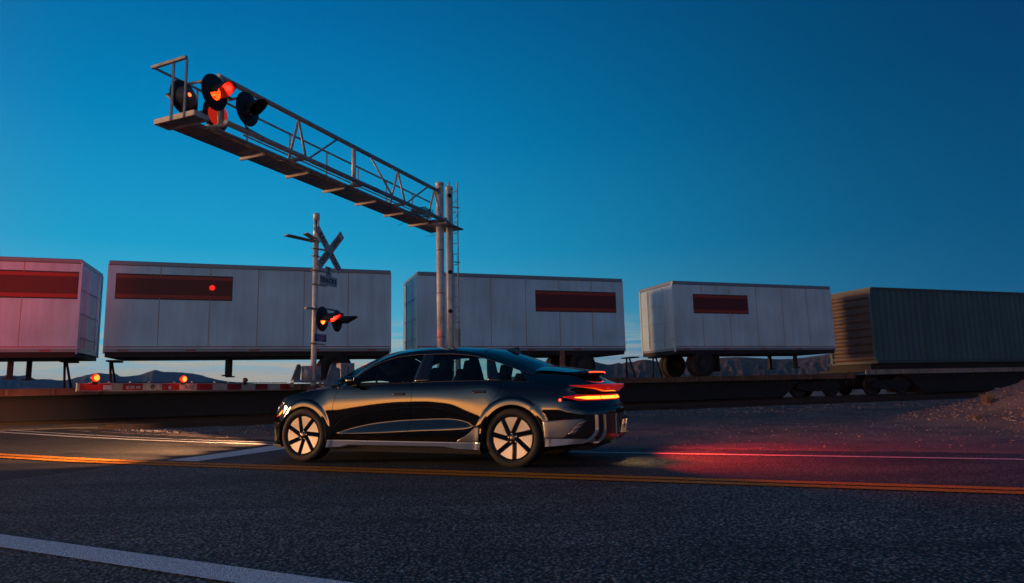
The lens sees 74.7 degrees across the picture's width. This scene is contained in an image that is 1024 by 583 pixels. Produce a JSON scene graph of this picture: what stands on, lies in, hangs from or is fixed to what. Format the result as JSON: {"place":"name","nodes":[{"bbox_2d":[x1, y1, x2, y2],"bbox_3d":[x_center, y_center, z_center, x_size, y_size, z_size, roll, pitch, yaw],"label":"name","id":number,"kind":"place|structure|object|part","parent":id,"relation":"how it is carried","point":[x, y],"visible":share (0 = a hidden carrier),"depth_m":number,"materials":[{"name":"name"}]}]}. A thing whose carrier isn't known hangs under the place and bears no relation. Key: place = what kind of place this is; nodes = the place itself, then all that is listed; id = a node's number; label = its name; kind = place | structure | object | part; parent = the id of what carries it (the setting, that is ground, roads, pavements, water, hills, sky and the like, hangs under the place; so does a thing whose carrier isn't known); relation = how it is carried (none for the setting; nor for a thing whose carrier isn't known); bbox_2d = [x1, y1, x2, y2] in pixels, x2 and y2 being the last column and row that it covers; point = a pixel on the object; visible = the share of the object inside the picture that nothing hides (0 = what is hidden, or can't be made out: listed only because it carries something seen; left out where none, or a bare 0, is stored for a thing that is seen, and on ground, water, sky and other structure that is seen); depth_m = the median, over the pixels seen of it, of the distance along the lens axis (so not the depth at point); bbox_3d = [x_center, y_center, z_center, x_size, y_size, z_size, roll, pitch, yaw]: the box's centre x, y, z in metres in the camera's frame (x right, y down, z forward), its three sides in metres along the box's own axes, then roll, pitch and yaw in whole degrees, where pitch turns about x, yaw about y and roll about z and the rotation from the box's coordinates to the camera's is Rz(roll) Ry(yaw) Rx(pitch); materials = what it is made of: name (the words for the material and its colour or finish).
{"place":"outdoors","nodes":[
{"label":"outdoors","id":0,"kind":"place"},
{"bbox_2d":[0,370,228,388],"bbox_3d":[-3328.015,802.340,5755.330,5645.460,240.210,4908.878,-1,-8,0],"label":"mountains","id":1,"kind":"structure","parent":0,"point":[149,376],"depth_m":5298.10,"materials":[{"name":"brown stone"}]},
{"bbox_2d":[0,428,273,480],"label":"road crossing","id":2,"kind":"object","parent":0,"point":[145,449],"visible":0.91,"depth_m":11.32,"materials":[{"name":"grey asphalt"}]},
{"bbox_2d":[0,425,104,430],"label":"level crossing","id":3,"kind":"object","parent":2,"relation":"on","point":[36,427],"visible":0.79,"depth_m":15.29,"materials":[{"name":"grey asphalt"}]},
{"bbox_2d":[11,430,273,442],"bbox_3d":[-27.665,4.534,21.764,51.600,0.202,0.070,-5,-9,23],"label":"road marking edge","id":4,"kind":"object","parent":2,"relation":"on","point":[135,437],"visible":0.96,"depth_m":13.18,"materials":[{"name":"white paint"}]},
{"bbox_2d":[0,447,1023,582],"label":"road","id":5,"kind":"structure","parent":0,"point":[362,527],"depth_m":4.39,"materials":[{"name":"grey asphalt"}]},
{"bbox_2d":[0,534,352,582],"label":"road marking edge","id":6,"kind":"object","parent":5,"relation":"on","point":[235,574],"visible":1,"depth_m":3.65,"materials":[{"name":"white paint"}]},
{"bbox_2d":[0,456,1023,493],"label":"road marking","id":7,"kind":"object","parent":5,"relation":"on","point":[809,485],"visible":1,"depth_m":6.64,"materials":[{"name":"yellow paint"}]},
{"bbox_2d":[0,453,1023,489],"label":"road marking","id":8,"kind":"object","parent":5,"relation":"on","point":[824,482],"visible":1,"depth_m":6.88,"materials":[{"name":"yellow paint"}]},
{"bbox_2d":[161,445,1023,486],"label":"road lane","id":9,"kind":"structure","parent":5,"relation":"on","point":[933,471],"depth_m":7.66,"materials":[{"name":"grey asphalt"}]},
{"bbox_2d":[173,445,284,460],"bbox_3d":[-4.171,2.463,10.262,0.560,0.030,2.100,-5,-9,23],"label":"road marking stop line","id":10,"kind":"object","parent":9,"relation":"on","point":[237,453],"visible":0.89,"depth_m":10.10,"materials":[{"name":"white paint"}]},
{"bbox_2d":[273,347,628,466],"bbox_3d":[-0.928,1.512,9.164,4.968,1.492,2.200,-4,-9,21],"label":"sedan car","id":11,"kind":"object","parent":9,"relation":"on","point":[533,411],"visible":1,"depth_m":8.22,"materials":[{"name":"grey paint"}]},
{"bbox_3d":[-1.785,1.530,8.496,1.167,0.710,0.071,-4,-9,21],"label":"front door","id":12,"kind":"part","parent":11,"relation":"part of","materials":[{"name":"grey paint"}]},
{"bbox_3d":[-0.704,1.454,8.098,1.238,0.719,0.100,-4,-9,18],"label":"rear door","id":13,"kind":"part","parent":11,"relation":"part of","materials":[{"name":"grey paint"}]},
{"bbox_3d":[0.288,0.903,8.780,0.980,0.333,1.176,-4,-9,21],"label":"rear window","id":14,"kind":"part","parent":11,"relation":"part of","materials":[{"name":"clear glass"}]},
{"bbox_2d":[0,431,1023,459],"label":"road marking edge","id":15,"kind":"object","parent":9,"relation":"on","point":[569,451],"visible":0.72,"depth_m":8.81,"materials":[{"name":"white paint"}]},
{"bbox_2d":[0,0,1023,383],"label":"sky","id":16,"kind":"structure","parent":0,"point":[841,145],"materials":[{"name":"blue"}]},
{"bbox_2d":[71,381,1023,452],"bbox_3d":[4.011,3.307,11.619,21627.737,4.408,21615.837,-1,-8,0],"label":"ground","id":17,"kind":"structure","parent":0,"point":[975,442],"depth_m":13.01,"materials":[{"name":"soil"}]},
{"bbox_2d":[151,55,462,380],"bbox_3d":[-3.240,-0.248,13.578,1.355,6.230,8.618,-5,-9,22],"label":"cantilever signal","id":18,"kind":"object","parent":17,"relation":"on","point":[217,90],"visible":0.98,"depth_m":12.57,"materials":[{"name":"metal"}]},
{"bbox_2d":[398,206,459,236],"bbox_3d":[-1.977,-1.802,16.901,1.616,0.707,0.773,6,-11,-43],"label":"bird nest","id":19,"kind":"object","parent":18,"relation":"on","point":[417,212],"visible":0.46,"depth_m":16.61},
{"bbox_2d":[284,213,357,385],"bbox_3d":[-4.316,0.607,15.411,0.778,5.050,1.865,-6,-9,27],"label":"crossing signal","id":20,"kind":"object","parent":17,"relation":"on","point":[322,317],"visible":1,"depth_m":15.70,"materials":[{"name":"metal"}]},
{"bbox_2d":[289,362,354,390],"bbox_3d":[-4.599,2.323,15.703,0.667,1.310,2.110,-5,-9,26],"label":"gate mechanism","id":21,"kind":"object","parent":20,"relation":"attached to","point":[338,371],"visible":0.67,"depth_m":15.53,"materials":[{"name":"metal"}]},
{"bbox_2d":[75,374,290,390],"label":"crossing gate","id":22,"kind":"structure","parent":21,"relation":"attached to","point":[181,385],"depth_m":12.68,"materials":[{"name":"metal"}]},
{"bbox_2d":[112,398,971,433],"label":"track bed","id":23,"kind":"object","parent":17,"relation":"on","point":[243,427],"visible":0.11,"depth_m":20.40,"materials":[{"name":"gravel"}]},
{"bbox_2d":[455,328,460,373],"bbox_3d":[-1.353,2.150,16.869,0.100,2.440,0.120,-5,-9,23],"label":"steel guard post","id":24,"kind":"object","parent":23,"relation":"on","point":[457,344],"visible":0.45,"depth_m":16.94,"materials":[{"name":"grey metal"}]},
{"bbox_2d":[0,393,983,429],"bbox_3d":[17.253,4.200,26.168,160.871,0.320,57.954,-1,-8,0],"label":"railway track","id":25,"kind":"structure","parent":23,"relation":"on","point":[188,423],"depth_m":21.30,"materials":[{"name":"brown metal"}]},
{"bbox_2d":[0,391,988,425],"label":"railway track","id":26,"kind":"structure","parent":23,"relation":"on","point":[53,422],"depth_m":22.20,"materials":[{"name":"brown metal"}]},
{"bbox_2d":[0,360,392,421],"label":"flat car","id":27,"kind":"object","parent":26,"relation":"on","point":[47,404],"visible":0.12,"depth_m":19.76,"materials":[{"name":"grey metal"}]},
{"bbox_2d":[0,256,103,380],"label":"semi trailer","id":28,"kind":"object","parent":27,"relation":"on","point":[50,309],"visible":1,"depth_m":19.19,"materials":[{"name":"grey metal"}]},
{"bbox_3d":[-12.946,0.651,20.623,0.064,2.660,2.550,2,-9,-19],"label":"end door","id":29,"kind":"part","parent":28,"relation":"part of","materials":[{"name":"white metal"}]},
{"bbox_2d":[103,260,390,379],"bbox_3d":[-8.377,1.208,22.134,8.414,3.735,2.607,2,-9,-19],"label":"semi trailer","id":30,"kind":"object","parent":27,"relation":"on","point":[169,311],"visible":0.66,"depth_m":20.86,"materials":[{"name":"grey metal"}]},
{"bbox_3d":[-12.333,0.668,20.837,0.064,2.660,2.550,2,-9,-19],"label":"end door","id":31,"kind":"part","parent":30,"relation":"part of","materials":[{"name":"white metal"}]},
{"bbox_3d":[-4.450,0.885,23.582,0.064,2.660,2.550,2,-9,-19],"label":"end door","id":32,"kind":"part","parent":30,"relation":"part of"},
{"bbox_2d":[511,356,855,401],"bbox_3d":[5.274,3.491,26.556,19.660,1.793,2.695,2,-9,-19],"label":"flat car","id":33,"kind":"object","parent":26,"relation":"on","point":[646,389],"visible":0.62,"depth_m":26.52,"materials":[{"name":"grey metal"}]},
{"bbox_2d":[403,271,625,369],"bbox_3d":[0.091,1.443,25.098,7.964,3.735,2.580,2,-9,-19],"label":"semi trailer","id":34,"kind":"object","parent":33,"relation":"on","point":[579,321],"visible":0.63,"depth_m":24.07,"materials":[{"name":"grey metal"}]},
{"bbox_3d":[-3.647,0.908,23.862,0.064,2.660,2.550,2,-9,-19],"label":"end door","id":35,"kind":"part","parent":34,"relation":"part of","materials":[{"name":"white metal"}]},
{"bbox_3d":[3.811,1.113,26.459,0.064,2.660,2.550,2,-9,-19],"label":"end door","id":36,"kind":"part","parent":34,"relation":"part of","materials":[{"name":"white metal"}]},
{"bbox_2d":[639,281,835,376],"bbox_3d":[9.556,1.704,28.393,7.914,3.735,2.580,2,-9,-19],"label":"semi trailer","id":37,"kind":"object","parent":33,"relation":"on","point":[703,327],"visible":0.99,"depth_m":27.18,"materials":[{"name":"grey metal"}]},
{"bbox_3d":[5.840,1.169,27.166,0.064,2.660,2.550,2,-9,-19],"label":"end door","id":38,"kind":"part","parent":37,"relation":"part of","materials":[{"name":"white metal"}]},
{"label":"end door","id":39,"kind":"part","parent":37,"relation":"part of","materials":[{"name":"white metal"}]},
{"bbox_2d":[819,362,1023,394],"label":"flat car","id":40,"kind":"object","parent":26,"relation":"on","point":[923,378],"visible":0.94,"depth_m":30.39,"materials":[{"name":"grey metal"}]},
{"bbox_2d":[830,287,1023,365],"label":"freight container","id":41,"kind":"object","parent":40,"relation":"on","point":[878,325],"visible":0.91,"depth_m":30.61,"materials":[{"name":"grey metal"}]},
{"bbox_2d":[560,350,564,365],"bbox_3d":[1.318,2.443,17.221,0.110,1.860,0.034,-1,-8,0],"label":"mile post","id":42,"kind":"object","parent":17,"relation":"on","point":[562,360],"visible":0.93,"depth_m":17.31,"materials":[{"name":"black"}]},
{"bbox_2d":[896,380,1023,422],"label":"gravel","id":43,"kind":"structure","parent":17,"relation":"on","point":[955,408],"depth_m":14.80,"materials":[{"name":"gravel"}]},
{"bbox_2d":[969,412,982,418],"bbox_3d":[9.502,2.548,13.749,0.278,0.139,0.286,-1,-8,0],"label":"dry grass tuft","id":44,"kind":"object","parent":17,"relation":"on","point":[975,416],"visible":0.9,"depth_m":13.74,"materials":[{"name":"brown plant"}]},
{"bbox_2d":[979,392,997,404],"bbox_3d":[10.419,2.326,14.691,0.453,0.297,0.431,-1,-8,0],"label":"dry grass tuft","id":45,"kind":"object","parent":17,"relation":"on","point":[986,401],"visible":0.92,"depth_m":14.62,"materials":[{"name":"brown plant"}]},
{"bbox_2d":[511,354,1018,379],"bbox_3d":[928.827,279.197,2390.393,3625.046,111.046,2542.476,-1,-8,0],"label":"mountains","id":46,"kind":"structure","parent":0,"point":[738,366],"depth_m":2177.31,"materials":[{"name":"brown stone"}]}
]}

